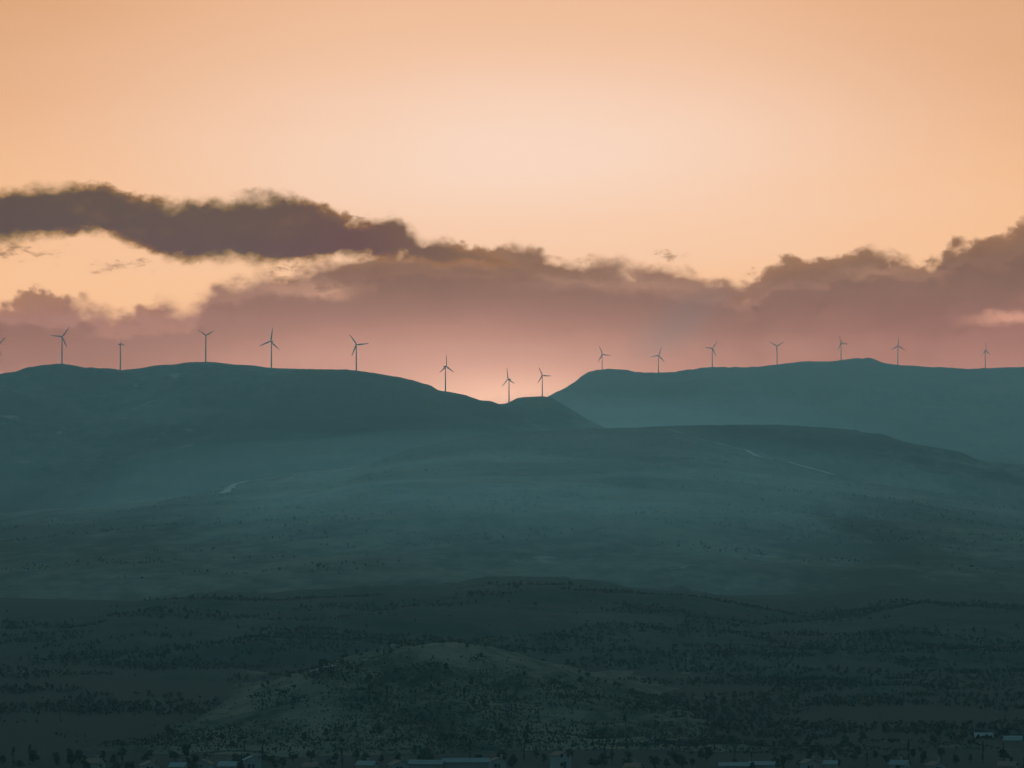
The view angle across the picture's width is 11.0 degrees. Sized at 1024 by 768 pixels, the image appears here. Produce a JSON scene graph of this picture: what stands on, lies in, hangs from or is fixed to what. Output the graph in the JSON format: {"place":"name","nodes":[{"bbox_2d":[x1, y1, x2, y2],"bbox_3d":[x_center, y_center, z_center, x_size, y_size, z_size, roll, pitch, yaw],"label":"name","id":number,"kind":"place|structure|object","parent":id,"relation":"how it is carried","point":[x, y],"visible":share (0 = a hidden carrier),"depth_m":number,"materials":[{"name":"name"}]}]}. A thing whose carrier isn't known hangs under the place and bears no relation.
{"place":"outdoors","nodes":[
{"label":"outdoors","id":0,"kind":"place"},
{"bbox_2d":[220,480,247,492],"bbox_3d":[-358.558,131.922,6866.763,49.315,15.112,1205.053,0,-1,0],"label":"path","id":1,"kind":"structure","parent":0,"point":[230,487],"depth_m":6851.82,"materials":[{"name":"soil"}]},
{"bbox_2d":[0,362,549,502],"bbox_3d":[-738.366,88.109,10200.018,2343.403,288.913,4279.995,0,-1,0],"label":"hills","id":2,"kind":"structure","parent":0,"point":[73,434],"depth_m":9530.49,"materials":[{"name":"green plant"}]},
{"bbox_2d":[51,328,68,363],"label":"wind turbine","id":3,"kind":"object","parent":2,"relation":"on","point":[61,345],"visible":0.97,"depth_m":10781.01,"materials":[{"name":"paint"}]},
{"bbox_2d":[198,330,212,361],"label":"wind turbine","id":4,"kind":"object","parent":2,"relation":"on","point":[205,342],"visible":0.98,"depth_m":10828.04,"materials":[{"name":"paint"}]},
{"bbox_2d":[260,328,278,367],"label":"wind turbine","id":5,"kind":"object","parent":2,"relation":"on","point":[271,346],"visible":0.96,"depth_m":10766.99,"materials":[{"name":"paint"}]},
{"bbox_2d":[350,335,368,370],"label":"wind turbine","id":6,"kind":"object","parent":2,"relation":"on","point":[355,347],"visible":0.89,"depth_m":10654.50,"materials":[{"name":"paint"}]},
{"bbox_2d":[440,355,452,390],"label":"wind turbine","id":7,"kind":"object","parent":2,"relation":"on","point":[445,371],"visible":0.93,"depth_m":10569.47,"materials":[{"name":"paint"}]},
{"bbox_2d":[0,428,1023,601],"bbox_3d":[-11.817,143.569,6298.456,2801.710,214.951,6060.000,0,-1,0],"label":"hills","id":8,"kind":"structure","parent":0,"point":[616,554],"depth_m":4588.01,"materials":[{"name":"green plant"}]},
{"bbox_2d":[1,427,1023,577],"bbox_3d":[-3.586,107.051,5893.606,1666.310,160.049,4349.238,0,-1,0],"label":"undergrowth","id":9,"kind":"object","parent":8,"relation":"on","point":[495,500],"visible":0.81,"depth_m":5140.60,"materials":[{"name":"green plant"}]},
{"bbox_2d":[0,576,1023,680],"bbox_3d":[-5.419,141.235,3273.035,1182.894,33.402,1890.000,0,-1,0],"label":"hills","id":10,"kind":"structure","parent":0,"point":[554,608],"depth_m":2908.69,"materials":[{"name":"green plant"}]},
{"bbox_2d":[0,581,1023,682],"bbox_3d":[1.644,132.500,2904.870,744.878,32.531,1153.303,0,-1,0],"label":"undergrowth","id":11,"kind":"object","parent":10,"relation":"on","point":[826,650],"visible":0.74,"depth_m":2757.63,"materials":[{"name":"green plant"}]},
{"bbox_2d":[0,502,1023,767],"bbox_3d":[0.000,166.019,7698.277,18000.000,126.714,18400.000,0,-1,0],"label":"ground","id":12,"kind":"structure","parent":0,"point":[26,732],"depth_m":2113.62,"materials":[{"name":"green plant"}]},
{"bbox_2d":[0,755,5,763],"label":"bushy tree","id":13,"kind":"object","parent":12,"relation":"on","point":[2,758],"visible":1,"depth_m":1757.31,"materials":[{"name":"green plant"}]},
{"bbox_2d":[12,746,14,767],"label":"cypress tree","id":14,"kind":"object","parent":12,"relation":"on","point":[13,750],"visible":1,"depth_m":1729.74,"materials":[{"name":"green plant"}]},
{"bbox_2d":[16,760,24,766],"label":"bushy tree","id":15,"kind":"object","parent":12,"relation":"on","point":[19,762],"visible":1,"depth_m":1731.15,"materials":[{"name":"green plant"}]},
{"bbox_2d":[28,744,30,764],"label":"cypress tree","id":16,"kind":"object","parent":12,"relation":"on","point":[29,748],"visible":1,"depth_m":1754.79,"materials":[{"name":"green plant"}]},
{"bbox_2d":[28,749,39,763],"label":"bushy tree","id":17,"kind":"object","parent":12,"relation":"on","point":[36,757],"visible":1,"depth_m":1759.95,"materials":[{"name":"green plant"}]},
{"bbox_2d":[66,752,74,766],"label":"bushy tree","id":18,"kind":"object","parent":12,"relation":"on","point":[71,756],"visible":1,"depth_m":1738.82,"materials":[{"name":"green plant"}]},
{"bbox_2d":[74,749,81,763],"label":"bushy tree","id":19,"kind":"object","parent":12,"relation":"on","point":[78,755],"visible":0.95,"depth_m":1760.03,"materials":[{"name":"green plant"}]},
{"bbox_2d":[83,762,90,767],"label":"bushy tree","id":20,"kind":"object","parent":12,"relation":"on","point":[87,764],"visible":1,"depth_m":1708.16,"materials":[{"name":"green plant"}]},
{"bbox_2d":[86,755,106,767],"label":"house","id":21,"kind":"structure","parent":12,"relation":"on","point":[97,762],"depth_m":1722.51,"materials":[{"name":"beige paint"}]},
{"bbox_2d":[100,750,105,758],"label":"bushy tree","id":22,"kind":"object","parent":12,"relation":"on","point":[103,754],"visible":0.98,"depth_m":1777.87,"materials":[{"name":"green plant"}]},
{"bbox_2d":[110,754,116,765],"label":"bushy tree","id":23,"kind":"object","parent":12,"relation":"on","point":[113,759],"visible":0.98,"depth_m":1746.60,"materials":[{"name":"green plant"}]},
{"bbox_2d":[111,762,120,767],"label":"bushy tree","id":24,"kind":"object","parent":12,"relation":"on","point":[117,765],"visible":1,"depth_m":1713.19,"materials":[{"name":"green plant"}]},
{"bbox_2d":[117,747,126,757],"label":"bushy tree","id":25,"kind":"object","parent":12,"relation":"on","point":[119,753],"visible":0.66,"depth_m":1793.76,"materials":[{"name":"green plant"}]},
{"bbox_2d":[125,761,134,767],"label":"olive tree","id":26,"kind":"object","parent":12,"relation":"on","point":[132,765],"visible":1,"depth_m":1716.67,"materials":[{"name":"green plant"}]},
{"bbox_2d":[144,749,152,758],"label":"bushy tree","id":27,"kind":"object","parent":12,"relation":"on","point":[148,752],"visible":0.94,"depth_m":1788.49,"materials":[{"name":"green plant"}]},
{"bbox_2d":[138,758,160,767],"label":"house","id":28,"kind":"structure","parent":12,"relation":"on","point":[149,764],"depth_m":1705.25,"materials":[{"name":"white paint"}]},
{"bbox_2d":[168,750,179,760],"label":"bushy tree","id":29,"kind":"object","parent":12,"relation":"on","point":[173,754],"visible":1,"depth_m":1776.56,"materials":[{"name":"green plant"}]},
{"bbox_2d":[168,759,189,767],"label":"house","id":30,"kind":"structure","parent":12,"relation":"on","point":[180,764],"depth_m":1699.56,"materials":[{"name":"beige paint"}]},
{"bbox_2d":[182,745,189,756],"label":"bushy tree","id":31,"kind":"object","parent":12,"relation":"on","point":[185,750],"visible":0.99,"depth_m":1796.21,"materials":[{"name":"green plant"}]},
{"bbox_2d":[189,761,198,767],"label":"olive tree","id":32,"kind":"object","parent":12,"relation":"on","point":[194,765],"visible":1,"depth_m":1702.35,"materials":[{"name":"green plant"}]},
{"bbox_2d":[191,754,199,761],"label":"bushy tree","id":33,"kind":"object","parent":12,"relation":"on","point":[195,758],"visible":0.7,"depth_m":1737.94,"materials":[{"name":"green plant"}]},
{"bbox_2d":[195,757,213,767],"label":"house","id":34,"kind":"structure","parent":12,"relation":"on","point":[204,763],"depth_m":1715.25,"materials":[{"name":"white paint"}]},
{"bbox_2d":[217,758,238,767],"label":"house","id":35,"kind":"structure","parent":12,"relation":"on","point":[229,763],"depth_m":1700.79,"materials":[{"name":"white paint"}]},
{"bbox_2d":[231,753,242,765],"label":"bushy tree","id":36,"kind":"object","parent":12,"relation":"on","point":[237,757],"visible":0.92,"depth_m":1747.71,"materials":[{"name":"green plant"}]},
{"bbox_2d":[237,761,244,767],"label":"bushy tree","id":37,"kind":"object","parent":12,"relation":"on","point":[241,764],"visible":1,"depth_m":1703.60,"materials":[{"name":"green plant"}]},
{"bbox_2d":[242,753,261,767],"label":"house","id":38,"kind":"structure","parent":12,"relation":"on","point":[251,761],"depth_m":1718.88,"materials":[{"name":"white paint"}]},
{"bbox_2d":[267,755,274,764],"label":"bushy tree","id":39,"kind":"object","parent":12,"relation":"on","point":[271,758],"visible":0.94,"depth_m":1751.55,"materials":[{"name":"green plant"}]},
{"bbox_2d":[277,758,285,767],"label":"olive tree","id":40,"kind":"object","parent":12,"relation":"on","point":[282,761],"visible":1,"depth_m":1730.72,"materials":[{"name":"green plant"}]},
{"bbox_2d":[288,754,298,761],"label":"olive tree","id":41,"kind":"object","parent":12,"relation":"on","point":[291,757],"visible":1,"depth_m":1769.02,"materials":[{"name":"green plant"}]},
{"bbox_2d":[306,750,314,761],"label":"olive tree","id":42,"kind":"object","parent":12,"relation":"on","point":[309,753],"visible":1,"depth_m":1770.43,"materials":[{"name":"green plant"}]},
{"bbox_2d":[300,759,324,767],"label":"house","id":43,"kind":"structure","parent":12,"relation":"on","point":[314,764],"depth_m":1703.95,"materials":[{"name":"grey paint"}]},
{"bbox_2d":[352,751,359,761],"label":"olive tree","id":44,"kind":"object","parent":12,"relation":"on","point":[356,754],"visible":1,"depth_m":1772.67,"materials":[{"name":"green plant"}]},
{"bbox_2d":[362,752,369,760],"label":"bushy tree","id":45,"kind":"object","parent":12,"relation":"on","point":[364,755],"visible":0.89,"depth_m":1750.86,"materials":[{"name":"green plant"}]},
{"bbox_2d":[355,758,378,767],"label":"house","id":46,"kind":"structure","parent":12,"relation":"on","point":[366,764],"depth_m":1708.67,"materials":[{"name":"beige paint"}]},
{"bbox_2d":[386,757,409,767],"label":"house","id":47,"kind":"structure","parent":12,"relation":"on","point":[401,763],"depth_m":1705.45,"materials":[{"name":"white paint"}]},
{"bbox_2d":[417,749,428,759],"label":"bushy tree","id":48,"kind":"object","parent":12,"relation":"on","point":[423,753],"visible":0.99,"depth_m":1763.78,"materials":[{"name":"green plant"}]},
{"bbox_2d":[408,760,444,767],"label":"shed","id":49,"kind":"structure","parent":12,"relation":"on","point":[426,763],"depth_m":1709.53,"materials":[{"name":"grey paint"}]},
{"bbox_2d":[428,752,434,759],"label":"bushy tree","id":50,"kind":"object","parent":12,"relation":"on","point":[430,756],"visible":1,"depth_m":1770.92,"materials":[{"name":"green plant"}]},
{"bbox_2d":[442,758,489,767],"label":"shed","id":51,"kind":"structure","parent":12,"relation":"on","point":[466,762],"depth_m":1713.03,"materials":[{"name":"grey paint"}]},
{"bbox_2d":[468,739,471,757],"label":"cypress tree","id":52,"kind":"object","parent":12,"relation":"on","point":[469,743],"visible":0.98,"depth_m":1762.14,"materials":[{"name":"green plant"}]},
{"bbox_2d":[489,754,507,767],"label":"house","id":53,"kind":"structure","parent":12,"relation":"on","point":[497,762],"depth_m":1721.35,"materials":[{"name":"white paint"}]},
{"bbox_2d":[495,750,507,759],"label":"bushy tree","id":54,"kind":"object","parent":12,"relation":"on","point":[503,752],"visible":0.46,"depth_m":1756.15,"materials":[{"name":"green plant"}]},
{"bbox_2d":[507,758,515,765],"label":"olive tree","id":55,"kind":"object","parent":12,"relation":"on","point":[511,762],"visible":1,"depth_m":1724.22,"materials":[{"name":"green plant"}]},
{"bbox_2d":[0,629,1023,747],"bbox_3d":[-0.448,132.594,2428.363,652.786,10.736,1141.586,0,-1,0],"label":"undergrowth","id":56,"kind":"object","parent":12,"relation":"on","point":[835,698],"visible":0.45,"depth_m":2187.45,"materials":[{"name":"green plant"}]},
{"bbox_2d":[534,747,539,758],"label":"bushy tree","id":57,"kind":"object","parent":12,"relation":"on","point":[536,753],"visible":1,"depth_m":1791.87,"materials":[{"name":"green plant"}]},
{"bbox_2d":[548,748,572,767],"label":"house","id":58,"kind":"structure","parent":12,"relation":"on","point":[557,758],"depth_m":1729.44,"materials":[{"name":"white paint"}]},
{"bbox_2d":[588,759,595,767],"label":"bushy tree","id":59,"kind":"object","parent":12,"relation":"on","point":[592,762],"visible":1,"depth_m":1732.97,"materials":[{"name":"green plant"}]},
{"bbox_2d":[595,753,608,767],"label":"bushy tree","id":60,"kind":"object","parent":12,"relation":"on","point":[600,761],"visible":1,"depth_m":1728.14,"materials":[{"name":"green plant"}]},
{"bbox_2d":[624,752,633,758],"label":"olive tree","id":61,"kind":"object","parent":12,"relation":"on","point":[628,755],"visible":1,"depth_m":1781.36,"materials":[{"name":"green plant"}]},
{"bbox_2d":[622,760,643,767],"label":"house","id":62,"kind":"structure","parent":12,"relation":"on","point":[634,764],"depth_m":1699.61,"materials":[{"name":"grey paint"}]},
{"bbox_2d":[649,755,660,767],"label":"olive tree","id":63,"kind":"object","parent":12,"relation":"on","point":[651,757],"visible":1,"depth_m":1733.09,"materials":[{"name":"green plant"}]},
{"bbox_2d":[672,753,677,762],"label":"bushy tree","id":64,"kind":"object","parent":12,"relation":"on","point":[674,756],"visible":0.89,"depth_m":1750.28,"materials":[{"name":"green plant"}]},
{"bbox_2d":[676,754,687,767],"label":"bushy tree","id":65,"kind":"object","parent":12,"relation":"on","point":[681,758],"visible":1,"depth_m":1725.17,"materials":[{"name":"green plant"}]},
{"bbox_2d":[697,749,704,759],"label":"bushy tree","id":66,"kind":"object","parent":12,"relation":"on","point":[700,753],"visible":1,"depth_m":1784.18,"materials":[{"name":"green plant"}]},
{"bbox_2d":[704,746,712,761],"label":"bushy tree","id":67,"kind":"object","parent":12,"relation":"on","point":[708,750],"visible":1,"depth_m":1768.32,"materials":[{"name":"green plant"}]},
{"bbox_2d":[718,762,749,767],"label":"shed","id":68,"kind":"structure","parent":12,"relation":"on","point":[734,764],"depth_m":1707.08,"materials":[{"name":"grey paint"}]},
{"bbox_2d":[749,761,775,767],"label":"shed","id":69,"kind":"structure","parent":12,"relation":"on","point":[764,764],"depth_m":1709.78,"materials":[{"name":"grey paint"}]},
{"bbox_2d":[771,757,781,766],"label":"bushy tree","id":70,"kind":"object","parent":12,"relation":"on","point":[777,760],"visible":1,"depth_m":1713.35,"materials":[{"name":"green plant"}]},
{"bbox_2d":[780,755,785,767],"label":"bushy tree","id":71,"kind":"object","parent":12,"relation":"on","point":[782,762],"visible":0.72,"depth_m":1734.12,"materials":[{"name":"green plant"}]},
{"bbox_2d":[786,753,793,762],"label":"bushy tree","id":72,"kind":"object","parent":12,"relation":"on","point":[790,756],"visible":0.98,"depth_m":1765.94,"materials":[{"name":"green plant"}]},
{"bbox_2d":[798,756,820,767],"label":"house","id":73,"kind":"structure","parent":12,"relation":"on","point":[808,763],"depth_m":1712.25,"materials":[{"name":"white paint"}]},
{"bbox_2d":[806,750,812,758],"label":"bushy tree","id":74,"kind":"object","parent":12,"relation":"on","point":[809,753],"visible":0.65,"depth_m":1748.29,"materials":[{"name":"green plant"}]},
{"bbox_2d":[817,747,824,759],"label":"bushy tree","id":75,"kind":"object","parent":12,"relation":"on","point":[821,750],"visible":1,"depth_m":1785.15,"materials":[{"name":"green plant"}]},
{"bbox_2d":[822,757,838,767],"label":"house","id":76,"kind":"structure","parent":12,"relation":"on","point":[830,763],"depth_m":1716.54,"materials":[{"name":"beige paint"}]},
{"bbox_2d":[840,735,849,746],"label":"bushy tree","id":77,"kind":"object","parent":12,"relation":"on","point":[844,741],"visible":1,"depth_m":1858.27,"materials":[{"name":"green plant"}]},
{"bbox_2d":[854,746,861,758],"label":"bushy tree","id":78,"kind":"object","parent":12,"relation":"on","point":[858,750],"visible":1,"depth_m":1791.23,"materials":[{"name":"green plant"}]},
{"bbox_2d":[884,754,891,761],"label":"olive tree","id":79,"kind":"object","parent":12,"relation":"on","point":[887,757],"visible":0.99,"depth_m":1752.78,"materials":[{"name":"green plant"}]},
{"bbox_2d":[890,749,897,759],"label":"bushy tree","id":80,"kind":"object","parent":12,"relation":"on","point":[893,752],"visible":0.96,"depth_m":1784.12,"materials":[{"name":"green plant"}]},
{"bbox_2d":[888,757,911,767],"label":"house","id":81,"kind":"structure","parent":12,"relation":"on","point":[901,762],"depth_m":1707.44,"materials":[{"name":"white paint"}]},
{"bbox_2d":[907,741,909,759],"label":"cypress tree","id":82,"kind":"object","parent":12,"relation":"on","point":[908,745],"visible":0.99,"depth_m":1755.59,"materials":[{"name":"green plant"}]},
{"bbox_2d":[910,748,915,757],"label":"bushy tree","id":83,"kind":"object","parent":12,"relation":"on","point":[912,752],"visible":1,"depth_m":1795.97,"materials":[{"name":"green plant"}]},
{"bbox_2d":[924,758,947,767],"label":"house","id":84,"kind":"structure","parent":12,"relation":"on","point":[938,763],"depth_m":1704.65,"materials":[{"name":"white paint"}]},
{"bbox_2d":[937,747,945,759],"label":"olive tree","id":85,"kind":"object","parent":12,"relation":"on","point":[943,752],"visible":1,"depth_m":1784.40,"materials":[{"name":"green plant"}]},
{"bbox_2d":[953,755,959,764],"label":"bushy tree","id":86,"kind":"object","parent":12,"relation":"on","point":[956,759],"visible":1,"depth_m":1753.75,"materials":[{"name":"green plant"}]},
{"bbox_2d":[974,732,992,738],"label":"shed","id":87,"kind":"structure","parent":12,"relation":"on","point":[982,733],"depth_m":1933.86,"materials":[{"name":"grey paint"}]},
{"bbox_2d":[998,749,1008,760],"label":"bushy tree","id":88,"kind":"object","parent":12,"relation":"on","point":[1001,752],"visible":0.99,"depth_m":1776.19,"materials":[{"name":"green plant"}]},
{"bbox_2d":[996,758,1018,767],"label":"house","id":89,"kind":"structure","parent":12,"relation":"on","point":[1008,763],"depth_m":1703.34,"materials":[{"name":"beige paint"}]},
{"bbox_2d":[1003,736,1023,740],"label":"shed","id":90,"kind":"structure","parent":12,"relation":"on","point":[1013,738],"depth_m":1911.03,"materials":[{"name":"grey paint"}]},
{"bbox_2d":[0,0,1023,403],"label":"sky","id":91,"kind":"structure","parent":0,"point":[520,188],"materials":[{"name":"orange"}]},
{"bbox_2d":[22,642,1017,756],"bbox_3d":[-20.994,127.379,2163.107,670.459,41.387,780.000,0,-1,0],"label":"hill","id":92,"kind":"structure","parent":0,"point":[243,710],"depth_m":2008.12,"materials":[{"name":"green plant"}]},
{"bbox_2d":[327,666,333,676],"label":"bushy tree","id":93,"kind":"object","parent":92,"relation":"on","point":[330,670],"visible":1,"depth_m":2080.67,"materials":[{"name":"green plant"}]},
{"bbox_2d":[380,646,385,653],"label":"chapel","id":94,"kind":"structure","parent":92,"relation":"on","point":[383,649],"depth_m":2146.80,"materials":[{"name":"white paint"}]},
{"bbox_2d":[72,640,999,757],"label":"shrubbery","id":95,"kind":"object","parent":92,"relation":"on","point":[510,740],"visible":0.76,"depth_m":1932.55,"materials":[{"name":"green plant"}]},
{"bbox_2d":[803,737,811,744],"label":"bushy tree","id":96,"kind":"object","parent":92,"relation":"on","point":[807,739],"visible":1,"depth_m":1852.24,"materials":[{"name":"green plant"}]},
{"bbox_2d":[500,396,604,430],"bbox_3d":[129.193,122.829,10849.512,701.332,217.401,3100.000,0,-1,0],"label":"hills","id":97,"kind":"structure","parent":0,"point":[549,413],"depth_m":11063.02,"materials":[{"name":"green plant"}]},
{"bbox_2d":[503,371,514,402],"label":"wind turbine","id":98,"kind":"object","parent":97,"relation":"on","point":[509,388],"visible":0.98,"depth_m":11500.68,"materials":[{"name":"paint"}]},
{"bbox_2d":[538,368,548,395],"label":"wind turbine","id":99,"kind":"object","parent":97,"relation":"on","point":[542,375],"visible":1,"depth_m":11500.40,"materials":[{"name":"paint"}]},
{"bbox_2d":[672,430,834,474],"bbox_3d":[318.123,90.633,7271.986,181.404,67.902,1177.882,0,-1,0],"label":"path","id":100,"kind":"structure","parent":0,"point":[769,458],"depth_m":6962.68,"materials":[{"name":"soil"}]},
{"bbox_2d":[548,358,1023,464],"bbox_3d":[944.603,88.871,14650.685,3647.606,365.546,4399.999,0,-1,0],"label":"hills","id":101,"kind":"structure","parent":0,"point":[976,413],"depth_m":14523.61,"materials":[{"name":"green plant"}]},
{"bbox_2d":[705,342,716,367],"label":"wind turbine","id":102,"kind":"object","parent":101,"relation":"on","point":[712,353],"visible":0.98,"depth_m":15696.43,"materials":[{"name":"paint"}]},
{"bbox_2d":[641,425,1023,506],"bbox_3d":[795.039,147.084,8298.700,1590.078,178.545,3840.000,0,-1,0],"label":"hills","id":103,"kind":"structure","parent":0,"point":[877,457],"depth_m":7939.42,"materials":[{"name":"green plant"}]},
{"bbox_2d":[693,619,1023,699],"bbox_3d":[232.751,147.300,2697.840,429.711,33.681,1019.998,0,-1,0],"label":"hills","id":104,"kind":"structure","parent":0,"point":[822,628],"depth_m":2463.13,"materials":[{"name":"green plant"}]},
{"bbox_2d":[766,641,1023,697],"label":"undergrowth","id":105,"kind":"object","parent":104,"relation":"on","point":[903,659],"visible":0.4,"depth_m":2434.20,"materials":[{"name":"green plant"}]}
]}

